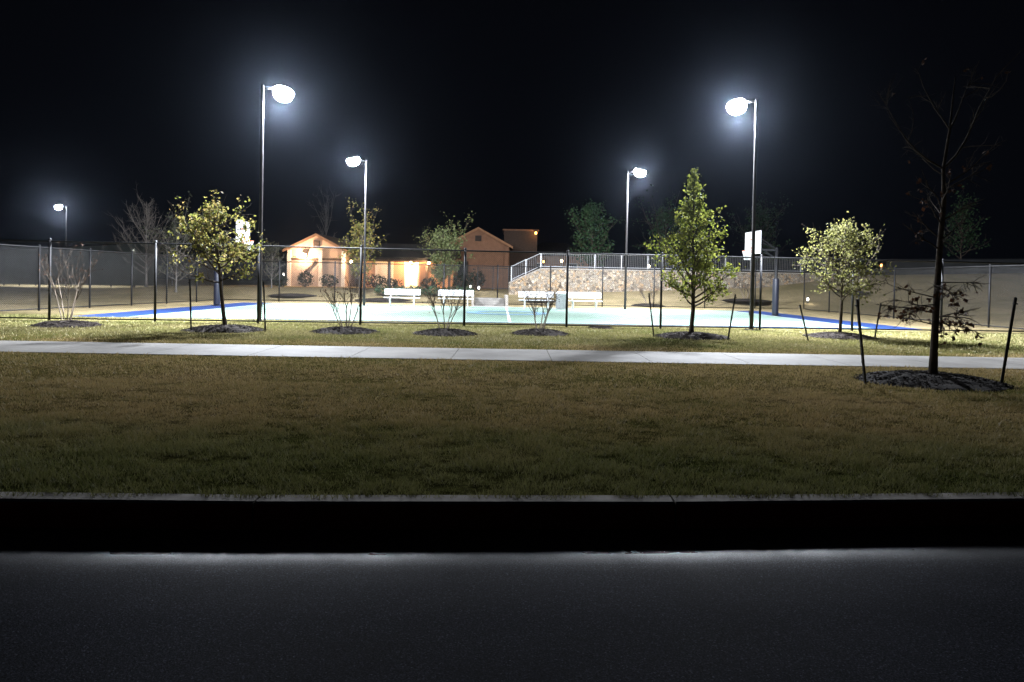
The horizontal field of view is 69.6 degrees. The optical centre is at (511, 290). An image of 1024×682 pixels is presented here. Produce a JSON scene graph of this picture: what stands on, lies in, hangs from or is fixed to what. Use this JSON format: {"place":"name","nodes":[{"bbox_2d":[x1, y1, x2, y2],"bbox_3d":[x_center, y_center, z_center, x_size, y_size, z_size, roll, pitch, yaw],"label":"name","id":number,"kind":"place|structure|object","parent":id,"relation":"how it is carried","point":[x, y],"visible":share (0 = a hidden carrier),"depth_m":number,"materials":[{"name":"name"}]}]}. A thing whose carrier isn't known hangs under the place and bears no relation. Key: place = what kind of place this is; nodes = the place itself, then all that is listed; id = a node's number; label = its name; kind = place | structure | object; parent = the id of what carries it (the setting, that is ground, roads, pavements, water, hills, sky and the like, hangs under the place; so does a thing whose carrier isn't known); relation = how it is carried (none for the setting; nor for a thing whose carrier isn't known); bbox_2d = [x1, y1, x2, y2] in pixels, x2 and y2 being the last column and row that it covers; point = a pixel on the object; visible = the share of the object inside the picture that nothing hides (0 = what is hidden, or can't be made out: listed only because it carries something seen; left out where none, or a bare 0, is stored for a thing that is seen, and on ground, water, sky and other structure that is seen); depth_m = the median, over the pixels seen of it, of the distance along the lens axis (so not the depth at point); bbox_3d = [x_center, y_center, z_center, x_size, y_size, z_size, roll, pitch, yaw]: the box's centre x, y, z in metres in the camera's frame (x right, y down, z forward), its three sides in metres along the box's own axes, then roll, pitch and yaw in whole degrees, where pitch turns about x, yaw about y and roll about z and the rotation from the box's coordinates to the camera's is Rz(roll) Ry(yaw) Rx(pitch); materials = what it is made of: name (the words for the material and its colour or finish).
{"place":"outdoors","nodes":[
{"label":"outdoors","id":0,"kind":"place"},
{"bbox_2d":[283,233,358,286],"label":"gabled building","id":1,"kind":"structure","parent":0,"point":[317,240],"depth_m":59.95,"materials":[{"name":"beige paint"}]},
{"bbox_2d":[474,306,509,306],"bbox_3d":[-1.121,0.858,40.031,2.300,0.001,2.450,1,1,0],"label":"landing","id":2,"kind":"object","parent":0,"point":[492,306],"visible":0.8,"depth_m":40.24,"materials":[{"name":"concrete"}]},
{"bbox_2d":[75,302,914,328],"bbox_3d":[-0.270,1.026,32.518,29.354,0.090,15.107,1,1,-4],"label":"court","id":3,"kind":"object","parent":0,"point":[181,309],"visible":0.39,"depth_m":27.89,"materials":[{"name":"blue paint"}]},
{"bbox_2d":[211,220,253,305],"bbox_3d":[-12.905,-1.272,34.132,1.726,3.975,1.622,1,1,-32],"label":"basketball hoop","id":4,"kind":"object","parent":3,"relation":"on","point":[216,297],"visible":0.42,"depth_m":34.18,"materials":[{"name":"blue metal"}]},
{"bbox_2d":[131,303,866,327],"bbox_3d":[-0.241,0.978,32.418,25.839,0.001,14.607,1,1,-4],"label":"court playing surface","id":5,"kind":"object","parent":3,"relation":"on","point":[606,316],"visible":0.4,"depth_m":29.93,"materials":[{"name":"green paint"}]},
{"bbox_2d":[347,156,367,305],"bbox_3d":[-7.833,-3.010,37.279,1.227,7.578,0.624,0,1,-40],"label":"court floodlight","id":6,"kind":"object","parent":5,"relation":"on","point":[352,160],"visible":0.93,"depth_m":37.51,"materials":[{"name":"grey metal"}]},
{"bbox_2d":[384,289,420,306],"bbox_3d":[-5.694,0.359,38.151,1.850,0.901,0.542,1,1,-3],"label":"court bench","id":7,"kind":"object","parent":5,"relation":"on","point":[390,292],"visible":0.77,"depth_m":38.33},
{"bbox_2d":[438,290,473,306],"bbox_3d":[-2.918,0.411,38.250,1.850,0.901,0.542,1,1,-4],"label":"court bench","id":8,"kind":"object","parent":5,"relation":"on","point":[459,292],"visible":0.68,"depth_m":38.44,"materials":[{"name":"white metal"}]},
{"bbox_2d":[146,303,863,327],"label":"court white lines","id":9,"kind":"object","parent":5,"relation":"on","point":[508,316],"visible":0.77,"depth_m":29.53,"materials":[{"name":"paint"}]},
{"bbox_2d":[467,311,545,314],"bbox_3d":[-0.193,0.965,32.510,3.647,0.001,3.636,1,1,0],"label":"court centre circle","id":10,"kind":"object","parent":5,"relation":"on","point":[504,314],"visible":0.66,"depth_m":31.94,"materials":[{"name":"white paint"}]},
{"bbox_2d":[518,291,553,308],"bbox_3d":[1.266,0.492,38.179,1.850,0.901,0.542,1,1,-4],"label":"court bench","id":11,"kind":"object","parent":5,"relation":"on","point":[544,295],"visible":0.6,"depth_m":38.35,"materials":[{"name":"white metal"}]},
{"bbox_2d":[555,291,565,309],"bbox_3d":[2.548,0.502,37.917,0.630,0.935,0.620,1,1,0],"label":"litter bin","id":12,"kind":"object","parent":5,"relation":"on","point":[563,299],"visible":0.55,"depth_m":37.68,"materials":[{"name":"grey metal"}]},
{"bbox_2d":[568,292,602,309],"bbox_3d":[3.792,0.535,38.567,1.850,0.901,0.542,1,1,-4],"label":"court bench","id":13,"kind":"object","parent":5,"relation":"on","point":[572,295],"visible":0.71,"depth_m":38.74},
{"bbox_2d":[624,168,645,309],"bbox_3d":[6.494,-2.763,39.279,1.227,7.578,0.624,2,1,40],"label":"court floodlight","id":14,"kind":"object","parent":5,"relation":"on","point":[639,172],"visible":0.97,"depth_m":39.51,"materials":[{"name":"grey metal"}]},
{"bbox_2d":[742,230,778,315],"bbox_3d":[11.692,-0.812,35.031,1.726,3.975,1.622,1,1,-33],"label":"basketball hoop","id":15,"kind":"object","parent":3,"relation":"on","point":[758,250],"visible":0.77,"depth_m":34.80,"materials":[{"name":"grey metal"}]},
{"bbox_2d":[0,524,1023,681],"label":"road","id":16,"kind":"structure","parent":0,"point":[883,604],"depth_m":3.29,"materials":[{"name":"grey asphalt"}]},
{"bbox_2d":[0,492,1023,529],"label":"kerb","id":17,"kind":"structure","parent":16,"relation":"on","point":[168,511],"depth_m":4.32,"materials":[{"name":"grey concrete"}]},
{"bbox_2d":[0,273,1023,499],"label":"lawn","id":18,"kind":"structure","parent":0,"point":[632,297],"depth_m":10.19,"materials":[{"name":"green plant"}]},
{"bbox_2d":[55,204,67,285],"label":"court floodlight","id":19,"kind":"object","parent":18,"relation":"on","point":[58,207],"visible":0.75,"depth_m":74.86,"materials":[{"name":"grey metal"}]},
{"bbox_2d":[29,320,104,327],"bbox_3d":[-12.043,0.868,19.893,1.850,0.178,1.803,1,1,0],"label":"mulch bed","id":20,"kind":"object","parent":18,"relation":"on","point":[64,323],"visible":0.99,"depth_m":19.50,"materials":[{"name":"black soil"}]},
{"bbox_2d":[38,242,103,319],"bbox_3d":[-12.138,-0.188,20.187,1.837,2.299,1.336,2,1,32],"label":"crepe myrtle","id":21,"kind":"object","parent":20,"relation":"on","point":[74,278],"visible":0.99,"depth_m":20.09,"materials":[{"name":"brown plant"}]},
{"bbox_2d":[0,242,157,287],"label":"screened fence","id":22,"kind":"object","parent":18,"relation":"on","point":[26,275],"visible":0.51,"depth_m":60.30,"materials":[{"name":"black metal"}]},
{"bbox_2d":[0,244,222,310],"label":"chain link fence","id":23,"kind":"object","parent":18,"relation":"on","point":[89,277],"visible":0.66,"depth_m":30.90,"materials":[{"name":"black metal"}]},
{"bbox_2d":[107,184,173,286],"bbox_3d":[-26.041,-3.997,51.685,4.528,7.556,4.914,1,1,-12],"label":"bare tree","id":24,"kind":"object","parent":18,"relation":"on","point":[146,220],"visible":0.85,"depth_m":51.83,"materials":[{"name":"brown plant"}]},
{"bbox_2d":[140,191,210,291],"bbox_3d":[-21.564,-3.177,47.028,3.755,6.587,4.087,2,1,41],"label":"grey green tree","id":25,"kind":"object","parent":18,"relation":"on","point":[174,227],"visible":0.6,"depth_m":46.83,"materials":[{"name":"green plant"}]},
{"bbox_2d":[180,324,266,332],"bbox_3d":[-7.557,0.962,19.412,2.143,0.187,2.180,1,1,0],"label":"mulch bed","id":26,"kind":"object","parent":18,"relation":"on","point":[228,328],"visible":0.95,"depth_m":18.88,"materials":[{"name":"black soil"}]},
{"bbox_2d":[188,279,191,329],"bbox_3d":[-8.178,0.414,18.712,0.108,1.435,0.050,1,1,0],"label":"tree stake","id":27,"kind":"object","parent":26,"relation":"on","point":[189,282],"visible":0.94,"depth_m":18.70,"materials":[{"name":"wood"}]},
{"bbox_2d":[158,190,266,324],"bbox_3d":[-7.861,-0.778,19.444,2.766,3.685,2.641,1,1,0],"label":"young oak tree","id":28,"kind":"object","parent":26,"relation":"on","point":[236,250],"visible":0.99,"depth_m":19.16,"materials":[{"name":"green plant"}]},
{"bbox_2d":[263,281,265,329],"bbox_3d":[-6.459,0.457,19.192,0.127,1.403,0.050,1,1,0],"label":"tree stake","id":29,"kind":"object","parent":18,"relation":"on","point":[264,306],"visible":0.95,"depth_m":19.18,"materials":[{"name":"wood"}]},
{"bbox_2d":[257,238,295,286],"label":"thin tree","id":30,"kind":"object","parent":18,"relation":"on","point":[271,258],"visible":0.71,"depth_m":49.92,"materials":[{"name":"green plant"}]},
{"bbox_2d":[259,84,293,319],"bbox_3d":[-7.612,-2.814,23.505,0.624,7.578,1.226,2,1,40],"label":"court floodlight","id":31,"kind":"object","parent":18,"relation":"on","point":[283,93],"visible":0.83,"depth_m":23.14,"materials":[{"name":"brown metal"}]},
{"bbox_2d":[269,272,288,286],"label":"shrub","id":32,"kind":"object","parent":18,"relation":"on","point":[281,284],"visible":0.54,"depth_m":54.83,"materials":[{"name":"green plant"}]},
{"bbox_2d":[269,293,316,295],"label":"mulch bed","id":33,"kind":"object","parent":18,"relation":"on","point":[286,294],"visible":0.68,"depth_m":45.70,"materials":[{"name":"brown soil"}]},
{"bbox_2d":[297,269,313,286],"bbox_3d":[-15.703,-0.962,55.980,1.516,1.458,1.396,0,1,-45],"label":"shrub","id":34,"kind":"object","parent":18,"relation":"on","point":[304,277],"visible":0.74,"depth_m":55.80,"materials":[{"name":"green plant"}]},
{"bbox_2d":[309,189,336,236],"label":"bare tree","id":35,"kind":"object","parent":18,"relation":"on","point":[326,214],"visible":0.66,"depth_m":71.92,"materials":[{"name":"brown plant"}]},
{"bbox_2d":[319,274,338,286],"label":"shrub","id":36,"kind":"object","parent":18,"relation":"on","point":[327,281],"visible":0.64,"depth_m":54.85,"materials":[{"name":"green plant"}]},
{"bbox_2d":[309,326,379,334],"bbox_3d":[-4.437,1.021,19.515,1.852,0.178,1.855,1,1,0],"label":"mulch bed","id":37,"kind":"object","parent":18,"relation":"on","point":[345,330],"visible":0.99,"depth_m":19.08,"materials":[{"name":"black soil"}]},
{"bbox_2d":[318,272,373,325],"bbox_3d":[-4.443,0.276,19.791,1.387,1.678,1.392,1,1,0],"label":"crepe myrtle","id":38,"kind":"object","parent":37,"relation":"on","point":[334,304],"visible":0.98,"depth_m":19.72,"materials":[{"name":"brown plant"}]},
{"bbox_2d":[337,197,386,296],"bbox_3d":[-9.721,-2.743,46.536,3.403,6.301,3.173,2,1,34],"label":"leafy tree","id":39,"kind":"object","parent":18,"relation":"on","point":[359,227],"visible":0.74,"depth_m":46.27,"materials":[{"name":"green plant"}]},
{"bbox_2d":[366,274,386,287],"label":"shrub","id":40,"kind":"object","parent":18,"relation":"on","point":[371,282],"visible":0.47,"depth_m":54.77,"materials":[{"name":"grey plant"}]},
{"bbox_2d":[374,284,391,295],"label":"hedge plant","id":41,"kind":"object","parent":18,"relation":"on","point":[377,290],"visible":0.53,"depth_m":46.80,"materials":[{"name":"green plant"}]},
{"bbox_2d":[355,298,411,300],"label":"mulch bed","id":42,"kind":"object","parent":18,"relation":"on","point":[381,299],"visible":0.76,"depth_m":44.28,"materials":[{"name":"brown soil"}]},
{"bbox_2d":[381,278,401,287],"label":"shrub","id":43,"kind":"object","parent":18,"relation":"on","point":[395,282],"visible":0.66,"depth_m":53.80,"materials":[{"name":"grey plant"}]},
{"bbox_2d":[392,285,408,295],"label":"hedge plant","id":44,"kind":"object","parent":18,"relation":"on","point":[398,287],"visible":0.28,"depth_m":46.87,"materials":[{"name":"green plant"}]},
{"bbox_2d":[354,243,460,287],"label":"porch building","id":45,"kind":"structure","parent":18,"relation":"on","point":[387,256],"depth_m":60.93,"materials":[{"name":"wood"}]},
{"bbox_2d":[404,262,418,287],"bbox_3d":[-8.332,-1.324,60.950,1.200,2.260,0.080,1,1,0],"label":"door","id":46,"kind":"structure","parent":45,"relation":"in","point":[412,272],"depth_m":60.92,"materials":[{"name":"white paint"}]},
{"bbox_2d":[407,285,425,295],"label":"hedge plant","id":47,"kind":"object","parent":18,"relation":"on","point":[410,287],"visible":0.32,"depth_m":47.00,"materials":[{"name":"green plant"}]},
{"bbox_2d":[420,277,440,287],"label":"shrub","id":48,"kind":"object","parent":18,"relation":"on","point":[429,280],"visible":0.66,"depth_m":53.81,"materials":[{"name":"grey plant"}]},
{"bbox_2d":[424,286,442,295],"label":"hedge plant","id":49,"kind":"object","parent":18,"relation":"on","point":[430,287],"visible":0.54,"depth_m":46.99,"materials":[{"name":"green plant"}]},
{"bbox_2d":[412,211,475,286],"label":"leafy tree","id":50,"kind":"object","parent":18,"relation":"on","point":[444,244],"visible":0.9,"depth_m":47.72,"materials":[{"name":"green plant"}]},
{"bbox_2d":[412,328,477,336],"bbox_3d":[-1.764,1.077,19.518,1.829,0.178,1.802,1,1,0],"label":"mulch bed","id":51,"kind":"object","parent":18,"relation":"on","point":[447,332],"visible":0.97,"depth_m":19.08,"materials":[{"name":"black soil"}]},
{"bbox_2d":[418,278,470,327],"bbox_3d":[-1.795,0.399,19.726,1.438,1.533,1.028,1,1,0],"label":"crepe myrtle","id":52,"kind":"object","parent":51,"relation":"on","point":[432,306],"visible":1,"depth_m":19.62,"materials":[{"name":"brown plant"}]},
{"bbox_2d":[452,272,472,287],"bbox_3d":[-3.570,-0.705,52.981,1.505,1.519,1.721,1,1,0],"label":"shrub","id":53,"kind":"object","parent":18,"relation":"on","point":[462,278],"visible":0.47,"depth_m":52.82,"materials":[{"name":"green plant"}]},
{"bbox_2d":[469,269,486,289],"bbox_3d":[-2.661,-0.842,54.953,1.572,1.839,1.578,1,1,0],"label":"shrub","id":54,"kind":"object","parent":18,"relation":"on","point":[475,278],"visible":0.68,"depth_m":54.85,"materials":[{"name":"green plant"}]},
{"bbox_2d":[450,227,512,287],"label":"gabled building","id":55,"kind":"structure","parent":18,"relation":"on","point":[478,238],"depth_m":65.95,"materials":[{"name":"brick"}]},
{"bbox_2d":[458,261,467,277],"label":"window frame","id":56,"kind":"structure","parent":55,"relation":"in","point":[462,268],"depth_m":65.90,"materials":[{"name":"brown wood"}]},
{"bbox_2d":[471,295,507,305],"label":"concrete steps","id":57,"kind":"structure","parent":18,"relation":"on","point":[475,301],"depth_m":41.52,"materials":[{"name":"white concrete"}]},
{"bbox_2d":[477,266,508,289],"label":"metal gate","id":58,"kind":"structure","parent":18,"relation":"on","point":[492,288],"depth_m":52.98,"materials":[{"name":"brown metal"}]},
{"bbox_2d":[0,238,1023,331],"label":"chain link fence","id":59,"kind":"object","parent":18,"relation":"on","point":[377,277],"visible":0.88,"depth_m":22.99,"materials":[{"name":"black metal"}]},
{"bbox_2d":[223,260,803,308],"bbox_3d":[0.656,-0.302,43.100,34.134,2.425,0.092,1,1,-5],"label":"chain link fence","id":60,"kind":"object","parent":18,"relation":"on","point":[390,278],"visible":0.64,"depth_m":42.97,"materials":[{"name":"black metal"}]},
{"bbox_2d":[503,229,538,281],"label":"flat roofed building","id":61,"kind":"structure","parent":18,"relation":"on","point":[521,239],"depth_m":70.95,"materials":[{"name":"brick"}]},
{"bbox_2d":[507,237,514,246],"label":"window frame","id":62,"kind":"structure","parent":61,"relation":"in","point":[510,240],"depth_m":70.86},
{"bbox_2d":[510,328,570,335],"bbox_3d":[0.761,1.112,20.194,1.684,0.174,1.729,1,1,0],"label":"mulch bed","id":63,"kind":"object","parent":18,"relation":"on","point":[541,332],"visible":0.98,"depth_m":19.75,"materials":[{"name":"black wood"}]},
{"bbox_2d":[521,281,563,328],"bbox_3d":[0.825,0.468,20.479,1.158,1.477,1.334,1,1,0],"label":"crepe myrtle","id":64,"kind":"object","parent":63,"relation":"on","point":[546,302],"visible":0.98,"depth_m":20.34,"materials":[{"name":"brown plant"}]},
{"bbox_2d":[537,242,588,268],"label":"hipped building","id":65,"kind":"structure","parent":18,"relation":"on","point":[552,247],"depth_m":74.47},
{"bbox_2d":[566,263,576,268],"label":"window frame","id":66,"kind":"structure","parent":65,"relation":"in","point":[573,265],"depth_m":74.39,"materials":[{"name":"white metal"}]},
{"bbox_2d":[564,198,624,266],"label":"dense tree","id":67,"kind":"object","parent":18,"relation":"on","point":[590,210],"visible":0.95,"depth_m":55.69,"materials":[{"name":"green plant"}]},
{"bbox_2d":[588,325,612,328],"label":"mulch bed","id":68,"kind":"object","parent":18,"relation":"on","point":[601,326],"visible":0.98,"depth_m":23.02,"materials":[{"name":"black soil"}]},
{"bbox_2d":[632,303,662,305],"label":"mulch bed","id":69,"kind":"object","parent":18,"relation":"on","point":[645,304],"visible":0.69,"depth_m":44.32,"materials":[{"name":"brown soil"}]},
{"bbox_2d":[638,286,657,301],"bbox_3d":[8.297,0.229,44.856,1.496,1.398,1.151,1,1,0],"label":"crepe myrtle","id":70,"kind":"object","parent":69,"relation":"on","point":[647,293],"visible":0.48,"depth_m":44.65,"materials":[{"name":"brown plant"}]},
{"bbox_2d":[648,293,654,336],"bbox_3d":[3.750,0.701,19.798,0.224,1.290,0.050,1,1,0],"label":"tree stake","id":71,"kind":"object","parent":18,"relation":"on","point":[651,314],"visible":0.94,"depth_m":19.79,"materials":[{"name":"metal"}]},
{"bbox_2d":[627,184,709,269],"bbox_3d":[12.896,-4.396,60.109,5.965,8.279,5.044,1,1,-14],"label":"dense tree","id":72,"kind":"object","parent":18,"relation":"on","point":[666,218],"visible":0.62,"depth_m":59.65,"materials":[{"name":"green plant"}]},
{"bbox_2d":[508,268,836,294],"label":"stone wall","id":73,"kind":"structure","parent":18,"relation":"on","point":[533,278],"depth_m":49.16,"materials":[{"name":"stone"}]},
{"bbox_2d":[511,253,825,280],"bbox_3d":[10.915,-1.434,49.928,22.145,1.982,0.065,1,1,-7],"label":"metal railing","id":74,"kind":"object","parent":73,"relation":"on","point":[647,263],"visible":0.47,"depth_m":49.52,"materials":[{"name":"grey metal"}]},
{"bbox_2d":[655,331,730,339],"bbox_3d":[4.916,1.192,20.074,2.086,0.176,2.086,1,1,0],"label":"mulch bed","id":75,"kind":"object","parent":18,"relation":"on","point":[686,335],"visible":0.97,"depth_m":19.58,"materials":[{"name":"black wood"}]},
{"bbox_2d":[644,167,745,331],"bbox_3d":[4.875,-1.029,19.790,2.768,4.658,2.356,1,1,0],"label":"young green tree","id":76,"kind":"object","parent":75,"relation":"on","point":[697,264],"visible":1,"depth_m":19.95,"materials":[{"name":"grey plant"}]},
{"bbox_2d":[727,294,736,338],"bbox_3d":[5.784,0.737,19.394,0.234,1.306,0.050,1,1,0],"label":"tree stake","id":77,"kind":"object","parent":75,"relation":"on","point":[735,297],"visible":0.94,"depth_m":19.39,"materials":[{"name":"wood"}]},
{"bbox_2d":[727,97,758,329],"bbox_3d":[7.515,-2.531,24.055,0.624,7.578,1.227,0,1,-40],"label":"court floodlight","id":78,"kind":"object","parent":18,"relation":"on","point":[736,106],"visible":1,"depth_m":23.69,"materials":[{"name":"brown metal"}]},
{"bbox_2d":[727,298,771,301],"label":"mulch bed","id":79,"kind":"object","parent":18,"relation":"on","point":[736,299],"visible":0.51,"depth_m":45.72,"materials":[{"name":"black soil"}]},
{"bbox_2d":[734,280,749,298],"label":"crepe myrtle","id":80,"kind":"object","parent":79,"relation":"on","point":[744,289],"visible":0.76,"depth_m":46.70,"materials":[{"name":"green plant"}]},
{"bbox_2d":[727,192,792,269],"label":"dense tree","id":81,"kind":"object","parent":18,"relation":"on","point":[762,216],"visible":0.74,"depth_m":65.54,"materials":[{"name":"green plant"}]},
{"bbox_2d":[799,304,808,339],"bbox_3d":[7.830,0.892,19.712,0.312,1.062,0.050,1,1,0],"label":"tree stake","id":82,"kind":"object","parent":18,"relation":"on","point":[803,321],"visible":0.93,"depth_m":19.70,"materials":[{"name":"wood"}]},
{"bbox_2d":[802,331,877,339],"bbox_3d":[9.449,1.262,21.218,2.075,0.191,2.056,1,1,0],"label":"mulch bed","id":83,"kind":"object","parent":18,"relation":"on","point":[841,335],"visible":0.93,"depth_m":20.72,"materials":[{"name":"grey soil"}]},
{"bbox_2d":[792,211,896,331],"bbox_3d":[9.233,-0.427,21.178,2.640,3.581,3.167,0,1,-44],"label":"young lime tree","id":84,"kind":"object","parent":83,"relation":"on","point":[843,231],"visible":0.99,"depth_m":21.01,"materials":[{"name":"green plant"}]},
{"bbox_2d":[874,303,881,337],"bbox_3d":[10.277,0.900,20.695,0.216,1.116,0.050,1,1,0],"label":"tree stake","id":85,"kind":"object","parent":83,"relation":"on","point":[877,322],"visible":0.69,"depth_m":20.69,"materials":[{"name":"wood"}]},
{"bbox_2d":[854,299,866,383],"bbox_3d":[5.209,0.811,10.974,0.216,1.371,0.050,1,1,0],"label":"tree stake","id":86,"kind":"object","parent":18,"relation":"on","point":[861,341],"visible":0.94,"depth_m":10.97,"materials":[{"name":"wood"}]},
{"bbox_2d":[803,264,1023,328],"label":"chain link fence","id":87,"kind":"object","parent":18,"relation":"on","point":[988,293],"visible":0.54,"depth_m":31.97,"materials":[{"name":"black metal"}]},
{"bbox_2d":[853,369,1018,391],"bbox_3d":[6.507,1.336,11.348,2.262,0.194,2.286,1,1,0],"label":"mulch bed","id":88,"kind":"object","parent":18,"relation":"on","point":[940,380],"visible":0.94,"depth_m":10.91,"materials":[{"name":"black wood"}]},
{"bbox_2d":[868,50,1021,373],"bbox_3d":[6.465,-1.148,11.403,2.525,5.189,1.859,1,1,0],"label":"sparse tree","id":89,"kind":"object","parent":88,"relation":"on","point":[936,323],"visible":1,"depth_m":11.31,"materials":[{"name":"brown plant"}]},
{"bbox_2d":[1000,297,1017,382],"bbox_3d":[7.447,0.816,11.054,0.241,1.445,0.050,1,1,0],"label":"tree stake","id":90,"kind":"object","parent":88,"relation":"on","point":[1014,303],"visible":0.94,"depth_m":11.05,"materials":[{"name":"metal"}]},
{"bbox_2d":[885,258,1023,274],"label":"screened fence","id":91,"kind":"object","parent":18,"relation":"on","point":[1006,260],"visible":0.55,"depth_m":55.96,"materials":[{"name":"black metal"}]},
{"bbox_2d":[936,183,989,258],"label":"dark tree","id":92,"kind":"object","parent":18,"relation":"on","point":[961,232],"visible":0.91,"depth_m":57.78,"materials":[{"name":"green plant"}]},
{"bbox_2d":[0,340,1023,368],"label":"path","id":93,"kind":"structure","parent":0,"point":[473,354],"depth_m":14.26,"materials":[{"name":"concrete"}]},
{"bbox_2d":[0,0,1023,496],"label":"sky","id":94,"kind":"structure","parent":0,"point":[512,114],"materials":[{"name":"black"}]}
]}

